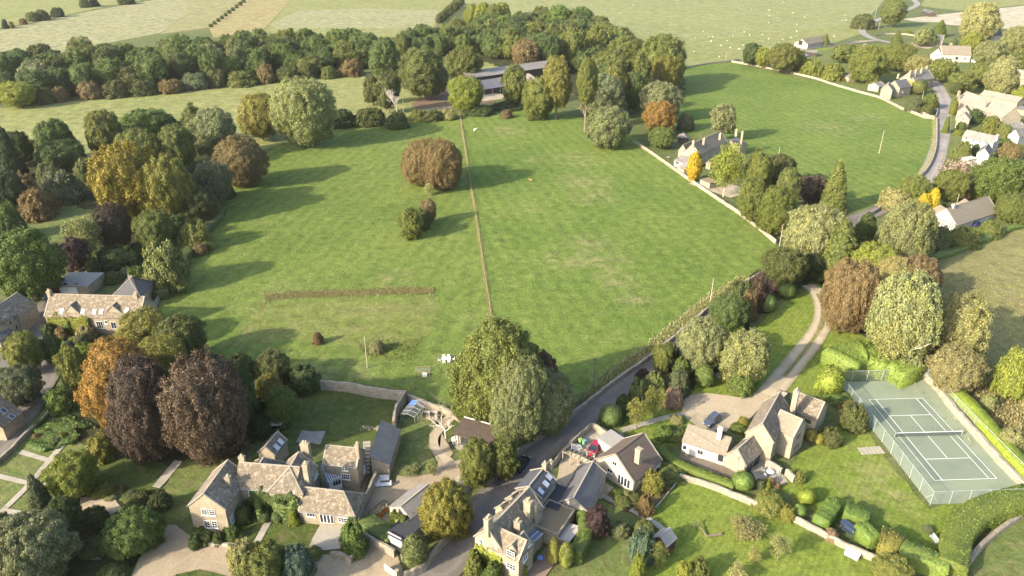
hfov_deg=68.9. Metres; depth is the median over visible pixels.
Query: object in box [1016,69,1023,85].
pale gabled house
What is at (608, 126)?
broadleaf tree
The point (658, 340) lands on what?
rough grass
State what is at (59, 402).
shrub
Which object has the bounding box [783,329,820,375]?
grass strip
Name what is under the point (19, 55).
broadleaf tree
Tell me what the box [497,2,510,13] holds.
broadleaf tree
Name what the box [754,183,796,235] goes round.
broadleaf tree
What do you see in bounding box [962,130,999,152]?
white slate cottage
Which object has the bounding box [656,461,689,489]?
shrub
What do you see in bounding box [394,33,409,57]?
broadleaf tree
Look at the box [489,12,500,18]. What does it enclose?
broadleaf tree
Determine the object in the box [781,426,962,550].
lawn
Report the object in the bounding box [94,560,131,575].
shrub
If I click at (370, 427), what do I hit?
stone heap
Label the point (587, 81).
broadleaf tree
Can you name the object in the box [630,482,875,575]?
lawn
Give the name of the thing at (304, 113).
beech tree
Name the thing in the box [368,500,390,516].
skip
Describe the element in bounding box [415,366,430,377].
animal pen
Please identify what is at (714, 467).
terrace
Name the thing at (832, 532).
shrub
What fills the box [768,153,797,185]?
broadleaf tree
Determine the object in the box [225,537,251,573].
broadleaf tree
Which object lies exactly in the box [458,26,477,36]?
broadleaf tree
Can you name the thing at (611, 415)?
topiary ball
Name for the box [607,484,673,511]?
flower bed
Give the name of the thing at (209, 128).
broadleaf tree
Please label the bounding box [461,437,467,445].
door
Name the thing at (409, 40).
broadleaf tree
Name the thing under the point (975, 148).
shrub
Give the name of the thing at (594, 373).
telephone pole
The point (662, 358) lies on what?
broadleaf tree
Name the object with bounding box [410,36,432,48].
broadleaf tree
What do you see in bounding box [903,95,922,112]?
shrub
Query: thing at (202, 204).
broadleaf tree
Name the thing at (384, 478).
garden sofa
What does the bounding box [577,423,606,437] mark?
dry stone wall
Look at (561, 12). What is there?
broadleaf tree
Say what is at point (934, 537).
garden bench
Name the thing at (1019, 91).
shrub
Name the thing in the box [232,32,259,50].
broadleaf tree
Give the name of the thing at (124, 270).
shrub
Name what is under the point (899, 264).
broadleaf tree
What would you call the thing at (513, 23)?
broadleaf tree
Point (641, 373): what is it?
shrub
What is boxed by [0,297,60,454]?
road
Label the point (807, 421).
window
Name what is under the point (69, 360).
broadleaf tree
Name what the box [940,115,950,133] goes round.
shrub
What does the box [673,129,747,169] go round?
long cottage
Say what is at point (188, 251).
hedge
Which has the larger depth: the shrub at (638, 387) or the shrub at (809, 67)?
the shrub at (809, 67)
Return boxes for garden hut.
[677,132,688,143]
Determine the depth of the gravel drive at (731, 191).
261.90 m
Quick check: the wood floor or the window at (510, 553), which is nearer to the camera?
the window at (510, 553)
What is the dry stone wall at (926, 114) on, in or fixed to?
on the ground at (638, 132)
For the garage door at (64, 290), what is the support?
in the garage at (83, 282)
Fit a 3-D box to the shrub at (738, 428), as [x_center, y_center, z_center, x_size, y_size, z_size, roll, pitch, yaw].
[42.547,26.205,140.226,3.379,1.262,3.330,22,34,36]
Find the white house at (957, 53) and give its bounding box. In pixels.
[930,43,974,61]
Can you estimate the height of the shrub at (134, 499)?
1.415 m
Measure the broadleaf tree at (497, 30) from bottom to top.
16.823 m
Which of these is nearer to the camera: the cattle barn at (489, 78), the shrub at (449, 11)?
the cattle barn at (489, 78)
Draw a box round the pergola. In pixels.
[562,442,595,466]
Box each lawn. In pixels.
[0,411,85,513]
[33,204,92,242]
[91,245,110,271]
[95,452,165,495]
[161,465,212,523]
[177,569,225,575]
[235,516,262,540]
[261,523,317,547]
[279,386,395,447]
[392,415,436,477]
[567,528,631,575]
[598,501,637,527]
[619,405,691,444]
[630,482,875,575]
[688,128,714,141]
[689,283,871,405]
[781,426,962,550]
[802,47,834,52]
[943,199,1013,235]
[967,519,1023,575]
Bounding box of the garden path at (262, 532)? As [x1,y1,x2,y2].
[254,518,271,541]
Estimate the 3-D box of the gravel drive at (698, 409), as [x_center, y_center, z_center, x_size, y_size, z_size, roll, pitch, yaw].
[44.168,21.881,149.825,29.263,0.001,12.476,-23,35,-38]
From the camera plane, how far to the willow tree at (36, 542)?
104.68 m
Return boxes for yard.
[411,89,494,108]
[482,93,503,100]
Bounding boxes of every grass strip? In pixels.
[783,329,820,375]
[816,294,825,330]
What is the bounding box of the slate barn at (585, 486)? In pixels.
[559,460,606,511]
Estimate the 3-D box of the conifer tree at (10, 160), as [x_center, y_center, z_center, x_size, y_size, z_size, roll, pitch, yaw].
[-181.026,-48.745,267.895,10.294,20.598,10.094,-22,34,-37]
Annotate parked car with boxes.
[516,455,530,472]
[586,440,599,457]
[703,411,720,427]
[972,221,981,226]
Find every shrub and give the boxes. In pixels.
[0,211,28,236]
[0,510,9,521]
[1,19,9,28]
[8,21,14,27]
[16,170,40,189]
[16,187,61,223]
[19,18,27,24]
[25,11,39,21]
[30,86,54,105]
[31,432,40,439]
[35,9,50,20]
[35,160,59,185]
[40,322,54,336]
[41,169,87,206]
[42,384,76,417]
[50,7,64,17]
[50,437,59,442]
[51,86,70,102]
[54,326,70,338]
[58,431,65,436]
[63,340,74,346]
[72,156,91,188]
[72,333,89,345]
[73,325,98,341]
[76,80,103,99]
[78,0,91,7]
[81,504,109,531]
[85,430,117,465]
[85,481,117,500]
[86,255,102,272]
[89,0,100,6]
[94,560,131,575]
[96,242,144,270]
[100,79,132,99]
[104,270,125,284]
[104,494,117,501]
[117,0,135,4]
[120,266,128,275]
[120,483,126,491]
[126,266,143,278]
[126,488,136,496]
[126,489,151,505]
[127,77,158,96]
[147,487,172,512]
[157,78,184,94]
[162,118,183,128]
[168,227,180,248]
[169,213,193,233]
[175,217,215,250]
[180,72,209,90]
[187,532,201,550]
[192,242,207,256]
[196,526,206,531]
[199,529,213,546]
[205,68,226,87]
[212,531,226,547]
[223,524,239,542]
[225,183,236,200]
[226,70,258,87]
[228,352,255,376]
[235,505,251,525]
[237,531,246,538]
[242,499,254,513]
[245,412,282,443]
[252,396,264,414]
[256,63,276,83]
[259,509,270,522]
[270,511,281,523]
[274,65,298,81]
[283,376,289,384]
[287,363,320,397]
[288,510,300,527]
[298,61,317,78]
[307,545,323,560]
[312,332,323,345]
[320,65,338,79]
[330,108,355,128]
[337,57,364,76]
[338,516,370,560]
[353,106,386,127]
[368,339,386,355]
[383,111,409,129]
[400,532,429,568]
[409,109,423,121]
[416,207,429,230]
[422,109,442,121]
[435,13,443,22]
[440,11,446,20]
[441,9,448,18]
[442,108,457,120]
[444,7,451,15]
[446,5,454,13]
[450,2,457,11]
[452,0,459,8]
[463,105,494,116]
[464,553,483,575]
[480,559,503,575]
[489,101,523,111]
[500,110,512,118]
[547,537,559,564]
[558,541,573,569]
[609,519,631,540]
[613,493,631,508]
[615,393,627,405]
[624,490,629,495]
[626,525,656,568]
[627,490,640,505]
[628,377,645,403]
[629,553,646,575]
[631,518,656,535]
[634,368,648,380]
[636,492,655,517]
[640,467,664,495]
[645,369,667,399]
[652,425,673,443]
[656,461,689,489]
[661,387,683,409]
[665,366,691,397]
[665,485,670,492]
[666,341,679,361]
[668,413,684,424]
[668,424,684,444]
[672,354,692,377]
[675,560,693,575]
[676,112,694,131]
[690,554,711,575]
[694,364,714,387]
[725,278,753,296]
[725,373,754,398]
[730,421,746,434]
[737,415,748,426]
[742,289,758,323]
[750,271,770,312]
[750,489,784,520]
[753,478,765,490]
[766,481,771,488]
[768,276,779,293]
[776,482,780,489]
[779,504,796,523]
[794,470,806,484]
[798,58,824,76]
[805,428,818,441]
[813,364,845,393]
[814,433,824,444]
[818,390,856,406]
[820,62,845,81]
[820,426,843,449]
[825,527,839,544]
[837,400,854,412]
[837,400,869,435]
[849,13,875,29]
[865,73,879,85]
[875,186,912,210]
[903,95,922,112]
[920,103,933,114]
[921,92,939,109]
[922,525,934,534]
[931,224,951,251]
[939,200,947,207]
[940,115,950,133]
[948,187,971,201]
[948,226,981,250]
[949,97,958,114]
[950,139,971,160]
[953,129,962,135]
[956,121,966,130]
[969,108,984,124]
[969,184,980,199]
[971,144,979,156]
[974,372,988,388]
[977,219,1004,240]
[978,115,1003,134]
[978,393,999,411]
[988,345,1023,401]
[994,141,1022,160]
[995,123,1012,139]
[999,138,1011,146]
[999,426,1023,453]
[1007,85,1023,97]
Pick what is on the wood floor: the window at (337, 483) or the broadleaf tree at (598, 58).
the broadleaf tree at (598, 58)
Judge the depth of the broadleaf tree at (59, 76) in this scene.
389.71 m
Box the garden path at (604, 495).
[601,487,664,529]
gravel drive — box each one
[132,525,403,575]
[364,413,460,521]
[682,391,768,432]
[688,181,739,197]
[757,284,830,395]
[911,42,934,48]
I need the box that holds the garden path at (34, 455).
[18,450,53,462]
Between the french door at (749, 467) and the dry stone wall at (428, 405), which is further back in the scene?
the dry stone wall at (428, 405)
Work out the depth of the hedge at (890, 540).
112.08 m
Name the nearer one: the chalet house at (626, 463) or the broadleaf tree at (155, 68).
the chalet house at (626, 463)
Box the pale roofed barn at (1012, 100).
[980,90,1023,106]
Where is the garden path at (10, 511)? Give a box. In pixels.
[0,508,29,514]
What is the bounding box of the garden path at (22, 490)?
[2,445,64,508]
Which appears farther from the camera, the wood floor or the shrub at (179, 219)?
the wood floor
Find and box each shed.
[388,483,431,524]
[557,523,577,545]
[653,527,676,555]
[699,177,717,188]
[806,50,817,56]
[921,9,935,16]
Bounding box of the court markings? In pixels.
[869,398,996,479]
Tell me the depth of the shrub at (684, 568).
107.50 m
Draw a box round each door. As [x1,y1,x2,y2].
[59,287,67,293]
[66,287,77,293]
[95,321,103,328]
[110,322,116,328]
[319,515,334,523]
[388,531,401,547]
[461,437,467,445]
[617,473,630,489]
[669,540,675,552]
[717,452,723,461]
[746,462,752,471]
[753,456,759,466]
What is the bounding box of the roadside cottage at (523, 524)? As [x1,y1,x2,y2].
[468,459,574,575]
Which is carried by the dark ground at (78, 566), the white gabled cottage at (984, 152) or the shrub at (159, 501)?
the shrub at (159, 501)
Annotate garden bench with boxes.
[930,532,938,543]
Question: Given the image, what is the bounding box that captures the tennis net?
[894,431,962,436]
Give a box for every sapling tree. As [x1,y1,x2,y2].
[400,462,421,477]
[424,183,433,195]
[425,459,437,475]
[626,396,648,429]
[644,385,666,417]
[649,541,668,568]
[652,74,667,81]
[727,561,748,575]
[728,515,768,542]
[746,545,761,561]
[770,533,793,560]
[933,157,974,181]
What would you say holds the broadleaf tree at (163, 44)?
on the wood floor
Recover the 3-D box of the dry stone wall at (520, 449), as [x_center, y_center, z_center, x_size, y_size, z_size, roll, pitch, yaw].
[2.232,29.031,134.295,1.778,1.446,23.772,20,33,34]
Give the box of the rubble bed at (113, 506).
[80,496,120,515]
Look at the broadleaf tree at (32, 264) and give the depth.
179.15 m
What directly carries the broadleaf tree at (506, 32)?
on the wood floor
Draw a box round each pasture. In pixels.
[0,72,445,169]
[465,0,883,64]
[481,62,497,68]
[682,25,859,62]
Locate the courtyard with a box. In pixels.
[320,468,367,492]
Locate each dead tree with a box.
[384,89,399,111]
[427,414,453,438]
[437,400,447,426]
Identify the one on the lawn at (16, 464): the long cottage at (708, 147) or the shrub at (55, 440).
the shrub at (55, 440)
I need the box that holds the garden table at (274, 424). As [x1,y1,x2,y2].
[269,419,284,430]
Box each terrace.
[296,430,324,443]
[309,525,343,549]
[453,441,466,450]
[678,452,734,477]
[751,460,787,486]
[867,66,934,99]
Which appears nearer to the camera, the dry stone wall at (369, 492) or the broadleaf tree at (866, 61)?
the dry stone wall at (369, 492)
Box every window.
[201,508,208,515]
[204,520,211,528]
[208,509,215,516]
[211,521,218,528]
[230,514,234,524]
[306,513,315,517]
[332,477,341,487]
[338,517,347,522]
[341,473,350,480]
[506,562,515,572]
[507,550,514,557]
[523,552,528,563]
[606,467,612,474]
[696,449,703,455]
[792,442,798,452]
[805,418,811,425]
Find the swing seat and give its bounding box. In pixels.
[838,518,855,538]
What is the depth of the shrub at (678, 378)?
149.22 m
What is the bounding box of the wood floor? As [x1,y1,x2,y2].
[0,49,686,113]
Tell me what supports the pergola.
on the ground at (638, 132)
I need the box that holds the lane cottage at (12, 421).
[0,396,25,440]
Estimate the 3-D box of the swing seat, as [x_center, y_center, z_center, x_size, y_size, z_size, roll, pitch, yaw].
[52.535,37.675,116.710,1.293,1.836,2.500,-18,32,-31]
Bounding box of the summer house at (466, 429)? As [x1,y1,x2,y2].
[453,416,502,445]
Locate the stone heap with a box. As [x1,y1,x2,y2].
[360,425,378,430]
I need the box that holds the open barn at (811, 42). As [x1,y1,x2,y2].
[794,35,829,48]
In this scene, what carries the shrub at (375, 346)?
on the field at (320, 215)
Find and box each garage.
[52,272,104,293]
[386,514,423,551]
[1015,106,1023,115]
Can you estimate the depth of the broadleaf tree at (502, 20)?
569.79 m
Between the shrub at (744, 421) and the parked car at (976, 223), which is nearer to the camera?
the shrub at (744, 421)
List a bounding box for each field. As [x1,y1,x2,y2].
[0,0,138,27]
[0,0,187,52]
[159,114,490,408]
[161,0,241,33]
[209,0,289,36]
[233,295,439,348]
[264,0,452,36]
[272,8,440,28]
[462,109,775,404]
[639,62,933,212]
[904,6,1023,28]
[921,0,1023,10]
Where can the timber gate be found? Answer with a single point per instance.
(391, 571)
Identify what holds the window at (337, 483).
in the manor house at (270, 479)
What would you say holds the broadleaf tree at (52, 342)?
on the ground at (638, 132)
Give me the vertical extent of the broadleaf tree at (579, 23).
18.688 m
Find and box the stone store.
[677,163,686,174]
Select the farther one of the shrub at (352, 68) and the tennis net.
the shrub at (352, 68)
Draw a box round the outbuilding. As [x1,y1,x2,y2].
[369,419,400,476]
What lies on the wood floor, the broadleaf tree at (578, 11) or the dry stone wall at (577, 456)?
the broadleaf tree at (578, 11)
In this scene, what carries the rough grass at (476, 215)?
on the ground at (638, 132)
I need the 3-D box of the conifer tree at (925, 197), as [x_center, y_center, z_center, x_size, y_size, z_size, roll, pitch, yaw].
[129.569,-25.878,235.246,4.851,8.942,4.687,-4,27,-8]
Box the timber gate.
[384,563,399,575]
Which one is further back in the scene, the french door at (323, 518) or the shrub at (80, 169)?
the shrub at (80, 169)
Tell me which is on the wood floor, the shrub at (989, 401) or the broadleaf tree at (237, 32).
the broadleaf tree at (237, 32)
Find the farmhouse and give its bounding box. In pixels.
[44,276,156,334]
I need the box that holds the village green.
[877,21,953,31]
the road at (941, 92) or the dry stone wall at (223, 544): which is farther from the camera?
the road at (941, 92)
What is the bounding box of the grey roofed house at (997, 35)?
[987,28,1002,41]
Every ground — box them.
[0,0,1023,575]
[17,153,211,277]
[22,494,141,575]
[72,344,236,468]
[637,139,772,233]
[661,270,938,400]
[747,33,1023,184]
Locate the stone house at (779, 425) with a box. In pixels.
[681,387,828,472]
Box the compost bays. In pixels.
[422,411,437,419]
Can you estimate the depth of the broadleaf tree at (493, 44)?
491.37 m
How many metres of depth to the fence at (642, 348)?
164.58 m
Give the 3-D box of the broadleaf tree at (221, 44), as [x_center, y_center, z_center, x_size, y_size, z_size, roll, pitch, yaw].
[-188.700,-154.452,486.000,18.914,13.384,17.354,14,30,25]
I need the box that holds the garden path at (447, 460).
[430,416,460,481]
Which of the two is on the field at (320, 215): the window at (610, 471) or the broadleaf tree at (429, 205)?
the broadleaf tree at (429, 205)
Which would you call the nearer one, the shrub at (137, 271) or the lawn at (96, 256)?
the shrub at (137, 271)
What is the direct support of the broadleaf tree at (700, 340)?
on the dark ground at (776, 296)
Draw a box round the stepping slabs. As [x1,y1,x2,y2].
[857,446,884,454]
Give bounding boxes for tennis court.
[842,380,1015,503]
[867,397,999,481]
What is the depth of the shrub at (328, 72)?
434.94 m
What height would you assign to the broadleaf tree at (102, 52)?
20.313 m
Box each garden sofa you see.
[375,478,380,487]
[379,474,389,481]
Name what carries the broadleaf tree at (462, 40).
on the wood floor
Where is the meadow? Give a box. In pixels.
[938,228,1023,429]
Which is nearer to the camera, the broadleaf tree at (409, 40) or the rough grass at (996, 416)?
the rough grass at (996, 416)
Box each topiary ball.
[599,403,624,426]
[731,470,754,491]
[761,294,777,312]
[778,282,796,299]
[794,503,807,517]
[796,487,816,504]
[911,78,927,94]
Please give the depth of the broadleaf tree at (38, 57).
424.22 m
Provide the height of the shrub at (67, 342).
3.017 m
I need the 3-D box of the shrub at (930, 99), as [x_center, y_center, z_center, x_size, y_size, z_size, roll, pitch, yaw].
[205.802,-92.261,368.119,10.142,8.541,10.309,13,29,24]
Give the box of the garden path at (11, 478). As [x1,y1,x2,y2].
[0,474,24,483]
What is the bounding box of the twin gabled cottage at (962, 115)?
[955,105,971,128]
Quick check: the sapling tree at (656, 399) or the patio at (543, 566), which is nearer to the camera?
the patio at (543, 566)
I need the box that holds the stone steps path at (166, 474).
[152,460,181,487]
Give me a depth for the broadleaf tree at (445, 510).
112.71 m
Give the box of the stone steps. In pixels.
[363,441,370,473]
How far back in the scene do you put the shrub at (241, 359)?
155.19 m
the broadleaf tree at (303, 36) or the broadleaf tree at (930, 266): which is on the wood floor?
the broadleaf tree at (303, 36)
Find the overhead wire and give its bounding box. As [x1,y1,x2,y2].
[600,363,731,453]
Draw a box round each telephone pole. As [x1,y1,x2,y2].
[364,337,367,367]
[496,457,497,484]
[593,358,596,389]
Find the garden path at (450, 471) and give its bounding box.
[394,464,460,488]
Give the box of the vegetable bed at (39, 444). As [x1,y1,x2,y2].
[26,414,98,452]
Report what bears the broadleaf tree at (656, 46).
on the wood floor
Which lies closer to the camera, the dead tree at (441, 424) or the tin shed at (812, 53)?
the dead tree at (441, 424)
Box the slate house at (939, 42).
[934,34,943,46]
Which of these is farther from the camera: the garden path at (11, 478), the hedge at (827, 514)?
the garden path at (11, 478)
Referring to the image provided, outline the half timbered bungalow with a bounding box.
[933,196,995,229]
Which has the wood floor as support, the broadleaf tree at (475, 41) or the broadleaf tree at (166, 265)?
the broadleaf tree at (475, 41)
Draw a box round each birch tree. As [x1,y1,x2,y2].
[59,214,102,254]
[708,142,745,195]
[872,308,913,360]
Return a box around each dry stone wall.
[0,410,48,462]
[208,541,285,549]
[320,380,402,400]
[330,551,354,563]
[356,471,377,521]
[365,532,395,556]
[392,390,406,426]
[404,522,469,575]
[407,394,462,421]
[482,421,565,487]
[554,435,578,466]
[564,450,590,461]
[570,271,761,418]
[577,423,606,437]
[632,140,776,243]
[680,473,876,561]
[686,59,738,67]
[731,60,934,118]
[765,460,782,474]
[784,468,795,482]
[806,40,866,49]
[858,117,937,220]
[874,33,914,36]
[920,108,937,117]
[923,373,1023,484]
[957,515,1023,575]
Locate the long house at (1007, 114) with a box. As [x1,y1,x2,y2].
[957,90,1023,131]
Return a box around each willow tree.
[0,507,81,575]
[780,201,852,257]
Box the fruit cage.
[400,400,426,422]
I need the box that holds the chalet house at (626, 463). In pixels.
[595,429,662,491]
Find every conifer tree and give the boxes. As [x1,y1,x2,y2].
[0,126,29,175]
[26,472,52,510]
[179,102,198,143]
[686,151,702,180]
[816,217,858,281]
[818,159,847,213]
[823,34,828,45]
[853,211,877,246]
[888,30,903,45]
[919,193,931,208]
[930,186,940,208]
[934,20,947,36]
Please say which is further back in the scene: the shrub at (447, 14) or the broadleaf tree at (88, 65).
the shrub at (447, 14)
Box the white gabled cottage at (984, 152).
[960,143,992,165]
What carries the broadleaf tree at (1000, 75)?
on the garden ground at (823, 56)
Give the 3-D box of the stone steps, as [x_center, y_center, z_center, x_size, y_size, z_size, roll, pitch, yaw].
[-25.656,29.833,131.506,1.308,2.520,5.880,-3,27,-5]
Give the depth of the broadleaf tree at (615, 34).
478.59 m
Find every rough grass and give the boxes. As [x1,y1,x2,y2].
[264,284,434,302]
[354,331,420,369]
[458,113,493,318]
[572,275,748,408]
[637,145,774,235]
[826,260,1023,440]
[916,119,935,173]
[920,372,1023,445]
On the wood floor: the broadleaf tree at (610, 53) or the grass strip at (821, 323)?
the broadleaf tree at (610, 53)
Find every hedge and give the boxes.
[24,408,49,433]
[152,205,226,300]
[331,117,441,128]
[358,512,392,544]
[571,510,592,565]
[618,374,648,416]
[655,444,734,490]
[811,496,841,530]
[819,339,929,388]
[842,501,872,524]
[851,520,880,550]
[875,526,905,555]
[897,539,949,575]
[927,221,1023,260]
[936,483,1023,575]
[948,388,1023,477]
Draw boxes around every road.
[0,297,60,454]
[0,348,11,367]
[418,205,887,575]
[458,477,471,492]
[800,40,875,50]
[858,0,919,42]
[918,80,951,183]
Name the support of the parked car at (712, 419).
on the gravel drive at (698, 409)
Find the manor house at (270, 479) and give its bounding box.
[187,431,366,531]
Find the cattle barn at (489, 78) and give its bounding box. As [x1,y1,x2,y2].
[463,60,566,94]
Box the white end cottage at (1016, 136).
[1007,128,1023,144]
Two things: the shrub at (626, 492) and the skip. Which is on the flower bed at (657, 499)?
the shrub at (626, 492)
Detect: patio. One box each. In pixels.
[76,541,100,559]
[527,545,557,575]
[556,456,579,486]
[562,456,579,470]
[570,426,607,459]
[598,482,613,498]
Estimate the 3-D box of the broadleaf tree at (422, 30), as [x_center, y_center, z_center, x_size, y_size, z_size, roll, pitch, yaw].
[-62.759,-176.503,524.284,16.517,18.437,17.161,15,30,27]
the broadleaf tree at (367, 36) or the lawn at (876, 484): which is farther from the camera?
the broadleaf tree at (367, 36)
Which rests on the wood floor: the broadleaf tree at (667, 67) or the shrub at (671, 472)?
the broadleaf tree at (667, 67)
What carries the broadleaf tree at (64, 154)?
on the dark ground at (88, 201)
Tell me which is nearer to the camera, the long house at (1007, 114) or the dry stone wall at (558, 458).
the dry stone wall at (558, 458)
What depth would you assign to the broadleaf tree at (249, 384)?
136.48 m
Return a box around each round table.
[572,444,581,449]
[766,469,773,473]
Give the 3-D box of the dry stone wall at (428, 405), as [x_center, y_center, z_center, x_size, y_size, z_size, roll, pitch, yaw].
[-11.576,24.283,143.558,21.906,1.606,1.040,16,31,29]
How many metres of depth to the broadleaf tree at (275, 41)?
460.19 m
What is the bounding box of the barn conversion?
[0,292,40,350]
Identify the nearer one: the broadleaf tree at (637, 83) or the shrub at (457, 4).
the broadleaf tree at (637, 83)
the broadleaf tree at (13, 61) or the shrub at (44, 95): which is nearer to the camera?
the shrub at (44, 95)
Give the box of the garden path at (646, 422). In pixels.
[620,412,685,431]
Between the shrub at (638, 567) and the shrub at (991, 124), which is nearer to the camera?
the shrub at (638, 567)
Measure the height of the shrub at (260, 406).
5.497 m
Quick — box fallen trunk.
[693,520,721,536]
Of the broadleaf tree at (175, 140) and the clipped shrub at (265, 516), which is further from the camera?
the broadleaf tree at (175, 140)
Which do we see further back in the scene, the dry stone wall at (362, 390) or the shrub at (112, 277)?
the shrub at (112, 277)
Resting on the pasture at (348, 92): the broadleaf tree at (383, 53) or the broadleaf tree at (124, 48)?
the broadleaf tree at (383, 53)
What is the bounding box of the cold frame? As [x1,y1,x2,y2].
[844,547,861,560]
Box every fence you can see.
[318,372,448,403]
[460,117,491,315]
[575,292,712,403]
[656,472,684,507]
[843,370,1023,504]
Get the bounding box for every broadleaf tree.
[0,52,17,75]
[0,54,15,81]
[0,72,15,81]
[0,80,36,107]
[0,169,27,209]
[0,201,20,223]
[0,225,69,300]
[0,329,44,370]
[0,363,45,406]
[1,47,30,72]
[6,130,33,162]
[14,59,48,76]
[14,69,52,89]
[24,53,48,62]
[25,43,50,57]
[31,117,76,151]
[31,138,88,170]
[39,447,100,500]
[40,49,60,55]
[40,332,61,364]
[43,66,74,92]
[43,495,82,533]
[44,54,69,69]
[47,51,64,58]
[52,341,84,394]
[59,235,92,272]
[62,47,90,68]
[64,35,92,51]
[68,62,93,91]
[70,44,95,61]
[73,62,94,87]
[75,42,96,49]
[75,341,95,360]
[82,108,124,154]
[84,137,156,220]
[89,47,112,63]
[90,201,134,246]
[91,45,125,62]
[91,55,125,88]
[95,42,112,49]
[96,505,167,561]
[112,63,143,86]
[113,127,165,160]
[114,43,132,59]
[114,305,165,345]
[118,107,173,136]
[123,49,135,64]
[130,208,174,248]
[131,47,161,80]
[132,52,170,84]
[133,46,153,51]
[139,152,196,218]
[141,238,192,294]
[152,313,207,357]
[155,39,178,57]
[157,122,197,166]
[162,43,185,66]
[167,33,191,46]
[167,49,191,79]
[167,67,179,78]
[178,185,219,222]
[184,106,236,158]
[186,43,207,73]
[189,36,212,44]
[191,160,233,203]
[194,39,220,48]
[197,48,223,76]
[200,42,223,57]
[214,40,226,51]
[219,33,231,42]
[219,54,243,75]
[222,46,247,61]
[223,34,236,51]
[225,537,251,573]
[231,537,285,575]
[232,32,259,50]
[232,364,256,420]
[233,29,249,35]
[236,91,276,139]
[241,58,267,75]
[247,45,271,64]
[251,27,266,35]
[252,34,268,44]
[254,348,291,381]
[255,372,282,400]
[258,44,277,70]
[262,36,272,42]
[263,385,300,425]
[266,36,300,49]
[270,41,294,67]
[274,27,296,40]
[280,542,318,575]
[282,52,301,70]
[294,28,316,47]
[294,49,309,56]
[295,55,326,73]
[301,51,316,56]
[305,35,327,52]
[316,44,335,66]
[316,51,333,66]
[325,29,349,41]
[327,39,338,44]
[332,39,355,67]
[344,27,363,34]
[348,31,362,43]
[351,39,371,67]
[357,32,376,40]
[362,74,378,104]
[367,36,400,78]
[372,69,401,112]
[392,33,411,48]
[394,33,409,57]
[396,44,448,98]
[397,207,424,240]
[400,27,419,42]
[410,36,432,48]
[412,23,434,37]
[416,476,475,542]
[419,197,436,223]
[430,32,448,54]
[431,27,440,33]
[439,23,456,51]
[444,45,484,78]
[446,75,484,110]
[449,17,466,27]
[450,386,479,420]
[451,25,462,30]
[452,33,471,49]
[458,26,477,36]
[458,436,495,487]
[463,4,475,23]
[470,34,482,52]
[471,17,480,26]
[473,23,485,35]
[474,2,487,16]
[475,12,491,19]
[480,30,494,49]
[481,27,494,35]
[482,35,503,57]
[483,23,495,29]
[484,3,503,14]
[484,18,497,24]
[487,436,520,480]
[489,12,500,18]
[493,25,507,35]
[494,14,512,26]
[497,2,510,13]
[498,36,519,57]
[499,26,518,41]
[500,63,527,102]
[506,16,522,26]
[509,18,523,30]
[511,38,540,63]
[512,11,531,19]
[512,15,525,21]
[514,22,529,35]
[515,34,526,38]
[520,75,553,119]
[523,26,539,34]
[523,32,547,41]
[525,20,545,31]
[526,11,538,18]
[531,16,542,21]
[532,5,548,13]
[535,36,545,48]
[535,348,557,373]
[538,9,548,21]
[538,33,562,60]
[540,20,551,24]
[541,54,572,118]
[542,27,561,35]
[543,22,559,29]
[547,4,571,20]
[552,17,560,24]
[559,20,571,30]
[559,22,578,31]
[560,24,587,68]
[568,8,587,18]
[570,14,582,21]
[570,50,596,70]
[572,6,593,17]
[572,16,589,24]
[573,20,587,30]
[576,56,599,131]
[579,71,624,113]
[584,20,596,29]
[584,105,632,148]
[584,504,610,539]
[585,23,608,48]
[585,44,604,52]
[588,15,608,22]
[588,36,611,49]
[592,51,606,67]
[596,63,607,74]
[598,21,612,25]
[601,23,613,29]
[604,47,623,60]
[605,54,630,92]
[606,34,643,63]
[607,25,633,37]
[609,31,626,41]
[609,67,628,108]
[625,69,647,112]
[627,50,652,83]
[635,31,687,74]
[639,80,683,119]
[641,100,676,130]
[648,125,675,148]
[651,52,683,87]
[651,343,673,371]
[674,315,728,370]
[707,292,749,331]
[708,102,737,134]
[718,327,771,383]
[736,176,767,222]
[742,41,762,65]
[743,147,773,188]
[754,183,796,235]
[755,46,769,67]
[759,246,809,287]
[764,42,802,72]
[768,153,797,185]
[776,166,802,201]
[789,51,806,71]
[799,173,827,204]
[802,252,824,281]
[829,43,855,61]
[848,43,889,82]
[850,240,900,267]
[864,268,944,366]
[868,551,914,575]
[873,197,939,257]
[877,254,913,280]
[879,0,907,26]
[882,42,917,71]
[895,173,931,200]
[902,54,931,72]
[906,251,944,287]
[912,26,939,44]
[923,342,989,393]
[926,292,993,357]
[927,57,959,81]
[931,168,970,200]
[946,70,978,91]
[948,81,964,93]
[958,1,1004,40]
[959,32,984,51]
[969,62,988,85]
[970,154,1023,202]
[972,39,1009,66]
[982,55,1020,93]
[993,191,1023,224]
[998,25,1023,54]
[1011,52,1023,69]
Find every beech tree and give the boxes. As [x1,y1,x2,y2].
[73,333,161,429]
[103,351,176,467]
[138,333,187,376]
[154,347,250,467]
[211,133,270,186]
[267,75,337,146]
[399,136,433,185]
[420,137,463,190]
[447,316,545,422]
[488,352,550,447]
[537,365,576,436]
[819,256,883,332]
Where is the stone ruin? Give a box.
[843,73,855,81]
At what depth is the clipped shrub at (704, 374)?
151.36 m

